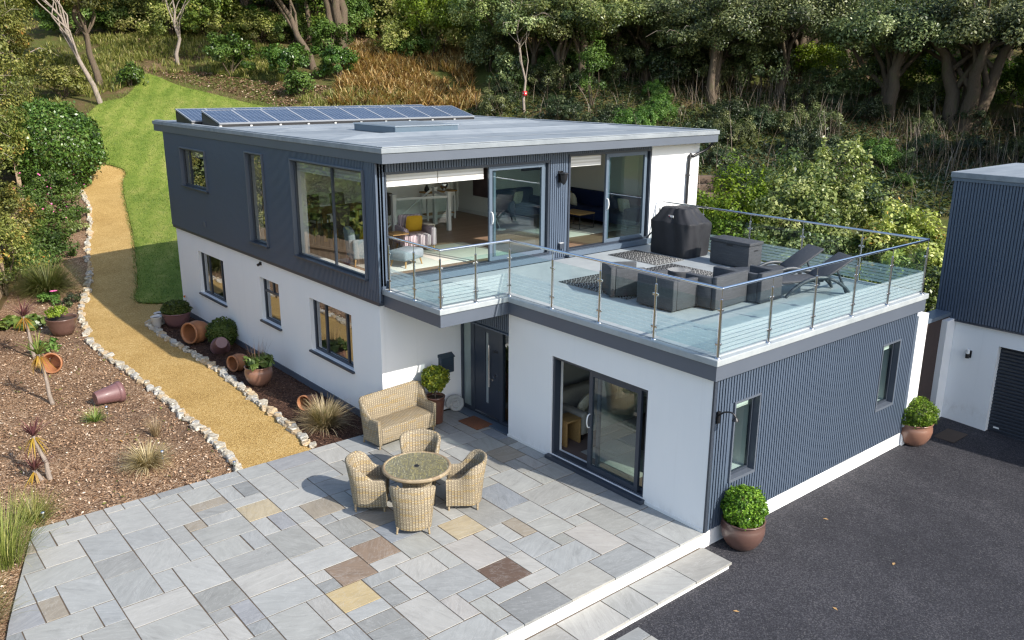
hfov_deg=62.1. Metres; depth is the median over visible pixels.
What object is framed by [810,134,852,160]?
undergrowth bush
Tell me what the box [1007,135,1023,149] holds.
undergrowth bush
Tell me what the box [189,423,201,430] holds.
edging stone
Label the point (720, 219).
lime laurel
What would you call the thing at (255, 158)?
window
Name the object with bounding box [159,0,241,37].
undergrowth bush
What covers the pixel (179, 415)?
edging stone
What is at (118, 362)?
edging stone
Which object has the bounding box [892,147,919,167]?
undergrowth bush
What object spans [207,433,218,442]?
edging stone
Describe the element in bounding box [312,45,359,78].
laurel bush
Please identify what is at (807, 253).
sun lounger
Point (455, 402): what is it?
ammonite
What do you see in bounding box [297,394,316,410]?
fallen pot
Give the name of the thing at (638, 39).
evergreen tree
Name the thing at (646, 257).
outdoor rug
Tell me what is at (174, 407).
edging stone
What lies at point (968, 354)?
garage light
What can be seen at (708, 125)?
undergrowth bush
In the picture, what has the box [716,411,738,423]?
swan neck light
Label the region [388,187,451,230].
stair balustrade
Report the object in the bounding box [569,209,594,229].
coffee table
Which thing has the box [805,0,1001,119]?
holm oak
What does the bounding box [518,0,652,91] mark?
evergreen tree
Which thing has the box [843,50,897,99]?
undergrowth bush
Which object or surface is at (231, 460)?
edging stone
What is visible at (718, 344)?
terrace railing
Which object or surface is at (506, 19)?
sapling
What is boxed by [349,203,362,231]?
dining chair
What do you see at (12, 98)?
boundary tree
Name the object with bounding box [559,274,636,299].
outdoor rug
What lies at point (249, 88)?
leaf litter
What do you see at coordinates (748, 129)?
undergrowth bush
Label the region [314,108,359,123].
solar module
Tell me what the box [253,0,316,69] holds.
young oak
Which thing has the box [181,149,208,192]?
window
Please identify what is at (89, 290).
edging stone
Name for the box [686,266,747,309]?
rattan cube chair
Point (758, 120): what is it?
undergrowth bush
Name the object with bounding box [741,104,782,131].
undergrowth bush
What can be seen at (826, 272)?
sun lounger
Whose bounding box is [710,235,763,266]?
storage box
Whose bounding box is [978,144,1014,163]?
undergrowth bush
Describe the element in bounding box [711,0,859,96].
evergreen tree
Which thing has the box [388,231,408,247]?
side table
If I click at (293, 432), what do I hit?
edging stone
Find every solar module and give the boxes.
[175,108,205,123]
[201,110,249,126]
[205,108,234,109]
[232,109,278,125]
[234,107,260,109]
[260,107,287,108]
[260,109,306,124]
[286,106,311,108]
[289,108,333,123]
[310,106,336,107]
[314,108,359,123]
[335,106,358,107]
[341,107,384,121]
[359,105,381,106]
[364,107,408,120]
[380,105,401,106]
[388,106,430,120]
[410,106,452,119]
[432,106,474,119]
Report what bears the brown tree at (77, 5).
on the hillside terrain at (38, 38)
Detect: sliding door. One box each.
[384,160,549,279]
[552,356,647,496]
[566,149,651,250]
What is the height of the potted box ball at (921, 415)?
1.061 m
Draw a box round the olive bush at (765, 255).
[755,231,866,281]
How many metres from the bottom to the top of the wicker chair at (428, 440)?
0.903 m
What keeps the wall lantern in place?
attached to the house
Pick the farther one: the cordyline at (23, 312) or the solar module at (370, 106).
the solar module at (370, 106)
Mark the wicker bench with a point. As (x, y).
(390, 414)
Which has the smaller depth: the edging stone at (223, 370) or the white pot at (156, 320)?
the edging stone at (223, 370)
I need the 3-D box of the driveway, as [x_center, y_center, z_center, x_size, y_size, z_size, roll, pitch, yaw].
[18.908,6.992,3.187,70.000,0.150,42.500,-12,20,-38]
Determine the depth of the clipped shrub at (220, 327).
23.42 m
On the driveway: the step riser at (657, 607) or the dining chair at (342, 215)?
the step riser at (657, 607)
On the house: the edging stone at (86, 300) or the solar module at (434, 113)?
the solar module at (434, 113)
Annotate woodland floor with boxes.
[130,0,881,80]
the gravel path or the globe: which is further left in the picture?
the gravel path
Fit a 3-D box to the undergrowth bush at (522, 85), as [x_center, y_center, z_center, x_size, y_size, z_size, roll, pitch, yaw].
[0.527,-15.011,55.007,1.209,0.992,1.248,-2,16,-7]
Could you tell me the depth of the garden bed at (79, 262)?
17.84 m
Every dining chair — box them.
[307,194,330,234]
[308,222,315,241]
[322,204,349,244]
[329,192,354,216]
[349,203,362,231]
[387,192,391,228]
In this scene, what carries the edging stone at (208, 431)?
on the garden bed at (79, 262)
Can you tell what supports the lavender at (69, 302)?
on the garden bed at (79, 262)
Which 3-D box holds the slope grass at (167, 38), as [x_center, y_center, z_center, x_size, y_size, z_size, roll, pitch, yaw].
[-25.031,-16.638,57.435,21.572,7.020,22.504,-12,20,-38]
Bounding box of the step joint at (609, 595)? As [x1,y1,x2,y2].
[525,548,699,639]
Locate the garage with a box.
[930,163,1023,441]
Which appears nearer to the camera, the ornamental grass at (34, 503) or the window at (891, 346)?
the ornamental grass at (34, 503)
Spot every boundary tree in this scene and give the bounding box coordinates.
[0,0,57,103]
[0,38,36,118]
[0,75,32,174]
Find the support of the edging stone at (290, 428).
on the house bed at (286, 384)
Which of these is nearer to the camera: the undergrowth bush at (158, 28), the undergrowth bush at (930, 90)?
the undergrowth bush at (930, 90)
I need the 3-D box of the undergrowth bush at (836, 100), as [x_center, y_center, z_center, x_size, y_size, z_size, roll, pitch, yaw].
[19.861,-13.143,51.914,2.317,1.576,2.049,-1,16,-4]
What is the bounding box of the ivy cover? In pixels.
[466,73,1023,216]
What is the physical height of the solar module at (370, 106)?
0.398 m
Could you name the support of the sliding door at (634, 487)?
in the house
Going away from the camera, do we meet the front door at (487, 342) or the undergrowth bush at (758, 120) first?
the front door at (487, 342)
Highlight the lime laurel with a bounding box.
[696,147,774,249]
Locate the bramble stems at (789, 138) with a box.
[465,67,1022,209]
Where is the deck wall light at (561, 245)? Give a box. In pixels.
[558,242,563,248]
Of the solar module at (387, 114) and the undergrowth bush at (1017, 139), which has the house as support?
the solar module at (387, 114)
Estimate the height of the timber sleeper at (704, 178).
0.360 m
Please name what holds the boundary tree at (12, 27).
on the hillside terrain at (38, 38)
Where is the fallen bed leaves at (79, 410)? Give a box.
[3,291,212,514]
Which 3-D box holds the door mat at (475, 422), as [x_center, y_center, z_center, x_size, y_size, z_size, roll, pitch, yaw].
[-0.786,2.208,18.294,0.440,0.022,0.640,-13,21,-40]
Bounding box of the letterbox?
[438,352,454,371]
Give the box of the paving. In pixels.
[616,627,657,639]
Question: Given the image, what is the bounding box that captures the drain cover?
[934,428,967,442]
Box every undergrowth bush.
[0,60,18,104]
[29,1,114,35]
[85,0,141,34]
[104,0,162,32]
[135,0,198,36]
[138,0,181,31]
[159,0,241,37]
[191,0,244,36]
[232,2,271,29]
[234,6,292,42]
[249,0,277,10]
[266,11,313,43]
[281,0,311,10]
[288,8,320,34]
[293,0,351,28]
[345,0,387,32]
[345,0,387,36]
[359,0,411,33]
[382,8,426,33]
[384,33,430,56]
[405,0,453,39]
[416,1,476,54]
[458,4,494,30]
[462,20,514,59]
[462,21,514,71]
[464,39,505,61]
[476,87,515,115]
[487,79,521,97]
[497,75,522,92]
[497,90,518,103]
[505,31,548,55]
[513,33,539,45]
[513,80,528,92]
[518,54,570,89]
[535,81,552,93]
[536,36,573,51]
[537,46,578,71]
[543,93,565,104]
[544,95,584,119]
[566,64,598,87]
[571,111,614,122]
[573,35,623,51]
[594,102,632,120]
[600,33,652,80]
[607,106,653,125]
[619,34,690,55]
[634,105,662,123]
[641,79,668,98]
[642,92,679,121]
[645,67,670,87]
[665,38,739,89]
[681,118,727,147]
[698,96,751,123]
[698,143,708,166]
[705,111,732,136]
[707,144,739,165]
[711,160,768,190]
[722,115,760,142]
[727,113,746,126]
[729,37,797,92]
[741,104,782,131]
[747,115,771,131]
[769,103,808,130]
[776,121,821,151]
[782,147,813,160]
[783,75,831,108]
[790,138,813,149]
[794,159,833,186]
[799,56,863,97]
[804,102,846,134]
[809,17,863,56]
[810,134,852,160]
[818,91,855,112]
[826,120,845,132]
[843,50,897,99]
[850,94,892,119]
[852,137,907,169]
[861,37,924,53]
[863,40,939,92]
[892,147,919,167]
[892,172,915,186]
[899,111,935,134]
[905,130,949,153]
[906,75,945,110]
[919,45,981,99]
[928,114,947,128]
[947,101,991,132]
[949,131,997,158]
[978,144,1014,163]
[989,51,1023,108]
[1003,135,1023,156]
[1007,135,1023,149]
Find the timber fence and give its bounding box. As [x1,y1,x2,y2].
[13,162,24,195]
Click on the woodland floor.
(359, 38)
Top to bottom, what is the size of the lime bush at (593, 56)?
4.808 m
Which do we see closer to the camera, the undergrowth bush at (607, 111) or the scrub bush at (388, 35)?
the undergrowth bush at (607, 111)
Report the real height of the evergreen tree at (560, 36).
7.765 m
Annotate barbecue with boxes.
[646,205,711,258]
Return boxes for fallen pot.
[42,353,62,373]
[92,381,125,404]
[181,320,207,343]
[210,337,229,353]
[226,353,247,371]
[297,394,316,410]
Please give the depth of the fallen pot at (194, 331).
23.80 m
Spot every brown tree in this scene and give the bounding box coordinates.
[7,0,117,87]
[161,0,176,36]
[303,0,311,40]
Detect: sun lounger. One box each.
[732,244,823,284]
[782,252,855,298]
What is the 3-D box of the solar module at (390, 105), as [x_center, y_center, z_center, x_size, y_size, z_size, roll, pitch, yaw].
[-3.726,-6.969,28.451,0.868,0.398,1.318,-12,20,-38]
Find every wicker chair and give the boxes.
[345,451,389,511]
[389,485,435,534]
[399,429,440,485]
[446,449,486,510]
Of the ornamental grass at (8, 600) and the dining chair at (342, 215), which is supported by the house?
the dining chair at (342, 215)
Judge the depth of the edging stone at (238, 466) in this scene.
16.16 m
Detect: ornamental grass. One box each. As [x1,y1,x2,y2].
[0,254,92,304]
[0,482,67,525]
[0,483,78,571]
[0,571,36,631]
[80,405,109,422]
[110,435,176,478]
[140,413,165,437]
[289,393,358,438]
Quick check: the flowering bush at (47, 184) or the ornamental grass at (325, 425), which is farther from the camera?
the flowering bush at (47, 184)
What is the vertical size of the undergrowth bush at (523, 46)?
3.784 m
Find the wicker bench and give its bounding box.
[358,381,435,449]
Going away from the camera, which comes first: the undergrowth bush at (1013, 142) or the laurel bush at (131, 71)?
the undergrowth bush at (1013, 142)
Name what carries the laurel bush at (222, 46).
on the hillside terrain at (38, 38)
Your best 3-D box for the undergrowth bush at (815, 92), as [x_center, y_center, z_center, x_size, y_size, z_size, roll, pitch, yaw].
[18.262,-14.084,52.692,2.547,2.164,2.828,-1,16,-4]
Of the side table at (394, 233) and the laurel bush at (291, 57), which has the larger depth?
the laurel bush at (291, 57)
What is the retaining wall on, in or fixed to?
on the hillside terrain at (38, 38)
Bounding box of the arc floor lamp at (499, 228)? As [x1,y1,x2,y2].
[496,171,505,229]
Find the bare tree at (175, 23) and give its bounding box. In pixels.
[165,0,189,64]
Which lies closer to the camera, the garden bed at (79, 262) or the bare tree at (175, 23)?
the garden bed at (79, 262)
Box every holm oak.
[787,1,873,68]
[791,0,889,74]
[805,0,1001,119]
[879,0,1023,135]
[970,0,1019,64]
[991,0,1023,53]
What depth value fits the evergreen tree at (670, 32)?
51.32 m
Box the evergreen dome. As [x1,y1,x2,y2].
[0,95,109,192]
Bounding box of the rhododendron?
[846,197,946,308]
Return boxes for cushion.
[359,227,362,238]
[406,215,421,231]
[513,191,522,203]
[570,193,576,204]
[577,393,588,410]
[615,386,629,398]
[618,199,629,211]
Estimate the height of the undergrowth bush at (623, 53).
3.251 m
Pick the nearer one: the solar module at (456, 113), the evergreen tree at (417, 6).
the solar module at (456, 113)
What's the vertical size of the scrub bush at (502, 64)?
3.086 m
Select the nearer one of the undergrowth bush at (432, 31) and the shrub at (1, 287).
the shrub at (1, 287)
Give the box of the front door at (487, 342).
[475,325,499,421]
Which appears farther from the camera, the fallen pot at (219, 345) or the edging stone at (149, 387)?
the fallen pot at (219, 345)
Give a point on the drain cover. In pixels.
(950, 435)
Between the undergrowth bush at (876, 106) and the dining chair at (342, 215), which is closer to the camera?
the dining chair at (342, 215)
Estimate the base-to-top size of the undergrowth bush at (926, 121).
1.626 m
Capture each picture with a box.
[473,168,487,197]
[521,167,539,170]
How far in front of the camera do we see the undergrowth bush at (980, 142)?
45.91 m
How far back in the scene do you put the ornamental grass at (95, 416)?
18.47 m
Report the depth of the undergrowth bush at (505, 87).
54.05 m
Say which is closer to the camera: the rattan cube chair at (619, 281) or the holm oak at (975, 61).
the rattan cube chair at (619, 281)
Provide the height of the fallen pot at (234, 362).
0.452 m
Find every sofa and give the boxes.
[496,186,539,220]
[562,378,646,439]
[570,187,640,229]
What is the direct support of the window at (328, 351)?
in the house
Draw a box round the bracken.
[326,33,482,109]
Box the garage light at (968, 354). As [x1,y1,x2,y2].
[965,349,971,357]
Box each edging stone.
[80,297,90,302]
[82,331,89,336]
[83,280,91,286]
[83,288,91,292]
[84,337,94,341]
[92,344,101,350]
[115,360,124,367]
[120,366,130,372]
[128,369,134,375]
[136,379,143,383]
[146,384,153,391]
[151,386,161,391]
[157,394,169,400]
[161,396,168,403]
[167,400,177,404]
[171,341,180,346]
[171,405,179,411]
[176,411,183,418]
[182,416,193,422]
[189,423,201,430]
[196,354,202,360]
[201,427,210,433]
[203,428,212,434]
[207,361,215,368]
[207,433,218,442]
[213,441,225,449]
[218,447,226,453]
[220,368,227,372]
[221,449,234,458]
[225,376,236,381]
[226,454,235,462]
[228,457,238,464]
[232,462,242,471]
[245,395,257,400]
[246,391,257,395]
[258,399,267,406]
[261,405,267,411]
[266,406,277,411]
[267,409,274,415]
[278,417,289,425]
[282,420,295,426]
[286,426,298,432]
[291,429,301,435]
[297,433,308,439]
[302,439,310,445]
[309,441,316,447]
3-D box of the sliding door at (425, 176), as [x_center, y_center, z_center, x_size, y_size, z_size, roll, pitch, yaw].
[-0.860,-2.231,18.315,4.380,2.160,0.270,-12,20,-38]
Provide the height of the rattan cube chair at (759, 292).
0.570 m
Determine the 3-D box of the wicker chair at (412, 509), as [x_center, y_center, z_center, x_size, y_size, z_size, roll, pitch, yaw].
[-1.611,2.999,13.882,0.759,0.903,0.708,0,16,-2]
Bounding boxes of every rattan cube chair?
[601,261,645,295]
[636,269,697,311]
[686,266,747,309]
[737,265,782,302]
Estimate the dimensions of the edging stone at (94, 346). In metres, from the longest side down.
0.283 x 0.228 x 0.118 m
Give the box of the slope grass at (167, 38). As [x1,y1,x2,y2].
[6,29,301,109]
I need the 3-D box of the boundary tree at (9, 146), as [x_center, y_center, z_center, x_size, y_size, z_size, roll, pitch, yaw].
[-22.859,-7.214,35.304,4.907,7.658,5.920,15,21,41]
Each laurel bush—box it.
[111,61,149,87]
[202,31,257,76]
[257,42,319,75]
[282,70,316,96]
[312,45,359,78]
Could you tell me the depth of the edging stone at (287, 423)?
18.21 m
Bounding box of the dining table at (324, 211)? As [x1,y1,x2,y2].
[307,202,360,241]
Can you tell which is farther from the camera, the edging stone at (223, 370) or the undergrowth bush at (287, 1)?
the undergrowth bush at (287, 1)
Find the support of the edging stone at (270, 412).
on the house bed at (286, 384)
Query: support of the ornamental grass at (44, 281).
on the garden bed at (79, 262)
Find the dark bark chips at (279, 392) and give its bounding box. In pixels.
[158,319,362,446]
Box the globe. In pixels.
[439,182,447,190]
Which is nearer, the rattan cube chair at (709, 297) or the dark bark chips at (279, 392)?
the rattan cube chair at (709, 297)
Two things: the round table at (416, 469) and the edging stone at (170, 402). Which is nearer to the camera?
the round table at (416, 469)
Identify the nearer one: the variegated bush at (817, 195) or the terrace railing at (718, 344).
the terrace railing at (718, 344)
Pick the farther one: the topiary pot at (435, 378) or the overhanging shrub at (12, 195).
the overhanging shrub at (12, 195)
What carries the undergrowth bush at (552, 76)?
on the hillside terrain at (38, 38)
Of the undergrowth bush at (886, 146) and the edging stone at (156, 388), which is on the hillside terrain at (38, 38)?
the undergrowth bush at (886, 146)
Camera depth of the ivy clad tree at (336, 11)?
61.59 m
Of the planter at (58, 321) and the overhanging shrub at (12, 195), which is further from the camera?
the overhanging shrub at (12, 195)
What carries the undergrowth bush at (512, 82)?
on the hillside terrain at (38, 38)
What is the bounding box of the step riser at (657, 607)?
[599,566,728,639]
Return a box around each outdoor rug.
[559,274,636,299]
[608,250,682,265]
[646,263,712,276]
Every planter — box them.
[44,305,77,335]
[160,299,192,327]
[243,336,274,386]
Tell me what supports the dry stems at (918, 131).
on the hillside terrain at (38, 38)
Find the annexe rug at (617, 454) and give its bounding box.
[581,439,643,476]
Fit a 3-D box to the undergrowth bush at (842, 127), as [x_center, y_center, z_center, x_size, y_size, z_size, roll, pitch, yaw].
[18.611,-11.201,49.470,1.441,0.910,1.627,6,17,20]
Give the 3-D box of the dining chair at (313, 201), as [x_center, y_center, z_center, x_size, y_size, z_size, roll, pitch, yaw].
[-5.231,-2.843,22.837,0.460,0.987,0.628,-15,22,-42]
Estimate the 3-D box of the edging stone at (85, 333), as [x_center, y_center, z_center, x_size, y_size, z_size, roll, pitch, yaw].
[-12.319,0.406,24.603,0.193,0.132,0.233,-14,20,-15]
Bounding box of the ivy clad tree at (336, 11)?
[323,0,347,49]
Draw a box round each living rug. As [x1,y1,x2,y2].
[338,242,508,272]
[521,220,637,237]
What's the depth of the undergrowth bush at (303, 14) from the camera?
66.04 m
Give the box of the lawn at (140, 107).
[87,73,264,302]
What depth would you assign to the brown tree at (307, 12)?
65.58 m
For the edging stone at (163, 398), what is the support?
on the garden bed at (79, 262)
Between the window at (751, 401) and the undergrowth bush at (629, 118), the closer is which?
the window at (751, 401)
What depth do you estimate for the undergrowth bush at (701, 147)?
43.07 m
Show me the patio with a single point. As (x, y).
(129, 580)
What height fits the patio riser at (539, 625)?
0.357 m
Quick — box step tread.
[527,547,731,639]
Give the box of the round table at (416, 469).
[382,451,450,504]
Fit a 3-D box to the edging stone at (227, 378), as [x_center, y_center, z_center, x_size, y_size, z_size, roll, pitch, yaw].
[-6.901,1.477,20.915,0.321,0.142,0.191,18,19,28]
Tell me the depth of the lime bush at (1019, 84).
54.47 m
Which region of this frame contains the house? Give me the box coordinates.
[152,115,928,547]
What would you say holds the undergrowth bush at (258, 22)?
on the hillside terrain at (38, 38)
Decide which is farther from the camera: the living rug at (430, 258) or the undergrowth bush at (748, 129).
the undergrowth bush at (748, 129)
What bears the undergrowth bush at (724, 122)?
on the hillside terrain at (38, 38)
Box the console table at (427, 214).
[419,189,456,220]
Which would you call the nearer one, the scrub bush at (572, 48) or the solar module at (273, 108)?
the solar module at (273, 108)
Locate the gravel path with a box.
[82,165,310,468]
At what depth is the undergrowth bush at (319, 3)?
65.35 m
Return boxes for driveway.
[604,417,1023,639]
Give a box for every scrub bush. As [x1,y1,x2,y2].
[26,61,92,97]
[308,16,356,48]
[365,17,419,55]
[486,45,527,91]
[551,37,604,70]
[640,43,698,89]
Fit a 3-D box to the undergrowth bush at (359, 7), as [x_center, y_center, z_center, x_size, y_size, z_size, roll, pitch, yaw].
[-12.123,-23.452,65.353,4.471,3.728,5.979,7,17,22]
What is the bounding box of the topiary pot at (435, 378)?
[420,364,450,423]
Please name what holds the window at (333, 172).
in the house
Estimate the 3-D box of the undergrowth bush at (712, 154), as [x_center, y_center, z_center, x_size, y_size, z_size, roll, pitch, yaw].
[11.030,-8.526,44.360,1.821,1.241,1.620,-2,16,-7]
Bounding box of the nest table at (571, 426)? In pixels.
[562,412,580,446]
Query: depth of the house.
17.65 m
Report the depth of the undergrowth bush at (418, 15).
64.80 m
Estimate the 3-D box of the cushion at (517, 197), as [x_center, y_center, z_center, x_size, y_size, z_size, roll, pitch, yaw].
[0.174,-3.620,25.209,0.396,0.385,0.209,-12,20,-38]
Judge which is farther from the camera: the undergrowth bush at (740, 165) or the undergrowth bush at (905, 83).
the undergrowth bush at (905, 83)
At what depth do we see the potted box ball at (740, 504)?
13.76 m
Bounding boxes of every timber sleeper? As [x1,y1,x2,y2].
[697,175,737,182]
[697,183,735,191]
[700,192,739,198]
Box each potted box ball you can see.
[720,483,768,551]
[901,396,939,445]
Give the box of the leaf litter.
[145,69,365,106]
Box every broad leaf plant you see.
[0,313,46,330]
[27,337,61,354]
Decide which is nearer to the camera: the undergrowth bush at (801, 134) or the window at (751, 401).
the window at (751, 401)
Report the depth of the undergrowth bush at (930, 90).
52.42 m
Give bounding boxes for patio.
[6,410,702,639]
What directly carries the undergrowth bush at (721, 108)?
on the hillside terrain at (38, 38)
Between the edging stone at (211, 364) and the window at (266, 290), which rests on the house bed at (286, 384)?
the edging stone at (211, 364)
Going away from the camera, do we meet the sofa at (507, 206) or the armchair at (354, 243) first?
the armchair at (354, 243)
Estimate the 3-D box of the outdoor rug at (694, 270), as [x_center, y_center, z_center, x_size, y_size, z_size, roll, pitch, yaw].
[3.545,-0.979,18.436,1.700,0.012,1.660,-12,20,-38]
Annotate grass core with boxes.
[311,402,334,424]
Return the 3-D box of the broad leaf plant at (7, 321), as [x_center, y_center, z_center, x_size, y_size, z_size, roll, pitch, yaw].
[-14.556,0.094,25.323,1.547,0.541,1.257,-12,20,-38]
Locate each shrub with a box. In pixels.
[0,181,44,250]
[0,213,49,295]
[0,244,12,298]
[6,195,26,278]
[6,247,59,279]
[19,221,79,261]
[56,202,90,218]
[205,316,238,344]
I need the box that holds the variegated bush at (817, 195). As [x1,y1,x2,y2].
[724,134,905,277]
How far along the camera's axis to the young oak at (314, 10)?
67.19 m
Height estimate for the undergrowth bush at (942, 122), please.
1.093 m
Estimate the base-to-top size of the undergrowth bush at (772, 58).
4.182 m
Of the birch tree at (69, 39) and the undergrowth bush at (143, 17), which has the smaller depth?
the birch tree at (69, 39)
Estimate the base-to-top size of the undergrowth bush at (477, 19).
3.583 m
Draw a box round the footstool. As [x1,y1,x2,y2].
[390,246,423,268]
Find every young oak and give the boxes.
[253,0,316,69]
[292,1,302,17]
[310,0,318,13]
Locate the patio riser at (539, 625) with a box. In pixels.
[500,535,702,639]
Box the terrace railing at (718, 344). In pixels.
[387,200,929,359]
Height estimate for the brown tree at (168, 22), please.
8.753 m
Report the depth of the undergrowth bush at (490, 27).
61.01 m
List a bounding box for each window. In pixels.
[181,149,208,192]
[199,252,227,307]
[248,153,269,248]
[260,278,281,330]
[293,161,368,281]
[309,299,354,373]
[731,398,753,473]
[877,343,893,404]
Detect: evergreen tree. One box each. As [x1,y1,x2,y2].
[239,0,249,21]
[393,0,464,55]
[447,0,519,71]
[486,0,578,76]
[493,0,621,89]
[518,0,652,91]
[569,0,658,78]
[594,0,693,82]
[633,1,685,71]
[638,0,798,104]
[660,0,770,91]
[686,1,815,87]
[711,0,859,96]
[821,0,908,69]
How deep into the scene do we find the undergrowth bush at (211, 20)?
64.50 m
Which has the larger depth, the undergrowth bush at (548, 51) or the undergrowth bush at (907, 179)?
the undergrowth bush at (548, 51)
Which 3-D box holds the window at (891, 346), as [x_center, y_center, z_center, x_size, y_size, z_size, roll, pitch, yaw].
[7.386,1.064,17.063,0.642,1.312,0.105,-12,20,-38]
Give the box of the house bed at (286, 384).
[161,317,362,448]
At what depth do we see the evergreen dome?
38.76 m
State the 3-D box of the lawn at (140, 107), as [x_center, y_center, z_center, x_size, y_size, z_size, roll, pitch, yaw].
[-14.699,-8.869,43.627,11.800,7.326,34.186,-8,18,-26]
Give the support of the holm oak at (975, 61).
on the hillside terrain at (38, 38)
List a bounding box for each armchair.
[343,226,363,266]
[394,214,435,250]
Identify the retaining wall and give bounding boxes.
[917,309,950,400]
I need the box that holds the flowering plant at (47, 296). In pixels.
[36,290,60,305]
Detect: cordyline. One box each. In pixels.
[4,296,36,358]
[17,447,56,486]
[19,331,56,404]
[19,414,52,479]
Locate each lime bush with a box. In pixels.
[575,28,614,105]
[791,41,859,81]
[879,53,941,90]
[981,55,1023,101]
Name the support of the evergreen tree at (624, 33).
on the hillside terrain at (38, 38)
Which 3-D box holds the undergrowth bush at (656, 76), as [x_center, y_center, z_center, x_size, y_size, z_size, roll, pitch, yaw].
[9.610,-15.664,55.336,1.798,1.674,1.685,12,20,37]
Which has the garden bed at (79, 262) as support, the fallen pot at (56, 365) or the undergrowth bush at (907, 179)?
the fallen pot at (56, 365)
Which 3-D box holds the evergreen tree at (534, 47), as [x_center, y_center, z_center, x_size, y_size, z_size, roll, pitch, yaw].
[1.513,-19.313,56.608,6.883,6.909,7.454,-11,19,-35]
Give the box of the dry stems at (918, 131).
[471,53,1023,214]
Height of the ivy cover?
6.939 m
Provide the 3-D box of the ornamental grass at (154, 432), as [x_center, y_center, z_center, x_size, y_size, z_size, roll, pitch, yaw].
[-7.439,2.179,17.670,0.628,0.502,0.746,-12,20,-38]
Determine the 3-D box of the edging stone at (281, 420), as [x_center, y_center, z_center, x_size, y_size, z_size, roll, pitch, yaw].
[-4.912,2.201,18.379,0.228,0.135,0.191,29,17,36]
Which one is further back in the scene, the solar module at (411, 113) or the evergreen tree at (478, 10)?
the evergreen tree at (478, 10)
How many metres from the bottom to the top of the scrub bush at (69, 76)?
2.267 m
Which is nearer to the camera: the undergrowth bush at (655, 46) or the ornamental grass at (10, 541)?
the ornamental grass at (10, 541)
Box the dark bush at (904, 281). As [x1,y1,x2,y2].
[859,257,942,311]
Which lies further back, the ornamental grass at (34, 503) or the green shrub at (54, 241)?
the green shrub at (54, 241)
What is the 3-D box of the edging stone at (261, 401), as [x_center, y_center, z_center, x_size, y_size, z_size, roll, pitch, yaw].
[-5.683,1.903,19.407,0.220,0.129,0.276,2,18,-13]
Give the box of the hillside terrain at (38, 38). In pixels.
[0,0,1023,421]
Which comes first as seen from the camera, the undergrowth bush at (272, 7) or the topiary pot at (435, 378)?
the topiary pot at (435, 378)
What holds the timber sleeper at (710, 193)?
on the hillside terrain at (38, 38)
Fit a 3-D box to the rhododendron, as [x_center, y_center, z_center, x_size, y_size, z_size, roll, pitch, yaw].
[11.808,-1.622,26.004,3.475,4.148,3.495,2,16,7]
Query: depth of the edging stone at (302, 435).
17.59 m
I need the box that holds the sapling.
[492,1,554,112]
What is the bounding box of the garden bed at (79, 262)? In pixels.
[0,193,232,639]
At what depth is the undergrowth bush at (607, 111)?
49.63 m
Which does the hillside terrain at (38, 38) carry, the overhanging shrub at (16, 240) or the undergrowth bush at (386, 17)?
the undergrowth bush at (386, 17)
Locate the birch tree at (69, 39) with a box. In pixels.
[36,0,102,103]
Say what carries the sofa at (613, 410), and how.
on the house
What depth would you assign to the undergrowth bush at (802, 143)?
46.73 m
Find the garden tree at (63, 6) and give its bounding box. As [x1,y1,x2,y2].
[0,0,83,58]
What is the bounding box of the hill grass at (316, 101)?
[295,84,422,106]
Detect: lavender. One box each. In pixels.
[55,291,82,307]
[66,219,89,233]
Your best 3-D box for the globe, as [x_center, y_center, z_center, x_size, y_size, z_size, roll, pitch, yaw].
[-2.012,-3.965,25.042,0.260,0.290,0.260,-12,20,-38]
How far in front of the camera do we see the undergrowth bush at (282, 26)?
64.03 m
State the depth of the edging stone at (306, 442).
17.26 m
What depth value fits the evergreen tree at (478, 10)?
55.46 m
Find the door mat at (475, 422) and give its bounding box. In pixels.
[458,416,491,429]
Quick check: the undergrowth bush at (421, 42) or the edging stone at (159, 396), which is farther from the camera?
the undergrowth bush at (421, 42)
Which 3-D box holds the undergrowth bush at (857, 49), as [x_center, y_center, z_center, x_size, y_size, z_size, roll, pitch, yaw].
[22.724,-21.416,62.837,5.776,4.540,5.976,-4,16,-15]
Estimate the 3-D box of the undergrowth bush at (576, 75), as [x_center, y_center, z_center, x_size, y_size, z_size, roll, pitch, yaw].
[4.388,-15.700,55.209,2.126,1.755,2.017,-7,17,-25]
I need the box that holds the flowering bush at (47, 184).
[6,166,85,231]
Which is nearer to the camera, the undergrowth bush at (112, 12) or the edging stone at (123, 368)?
the edging stone at (123, 368)
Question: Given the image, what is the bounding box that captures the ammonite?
[445,394,463,410]

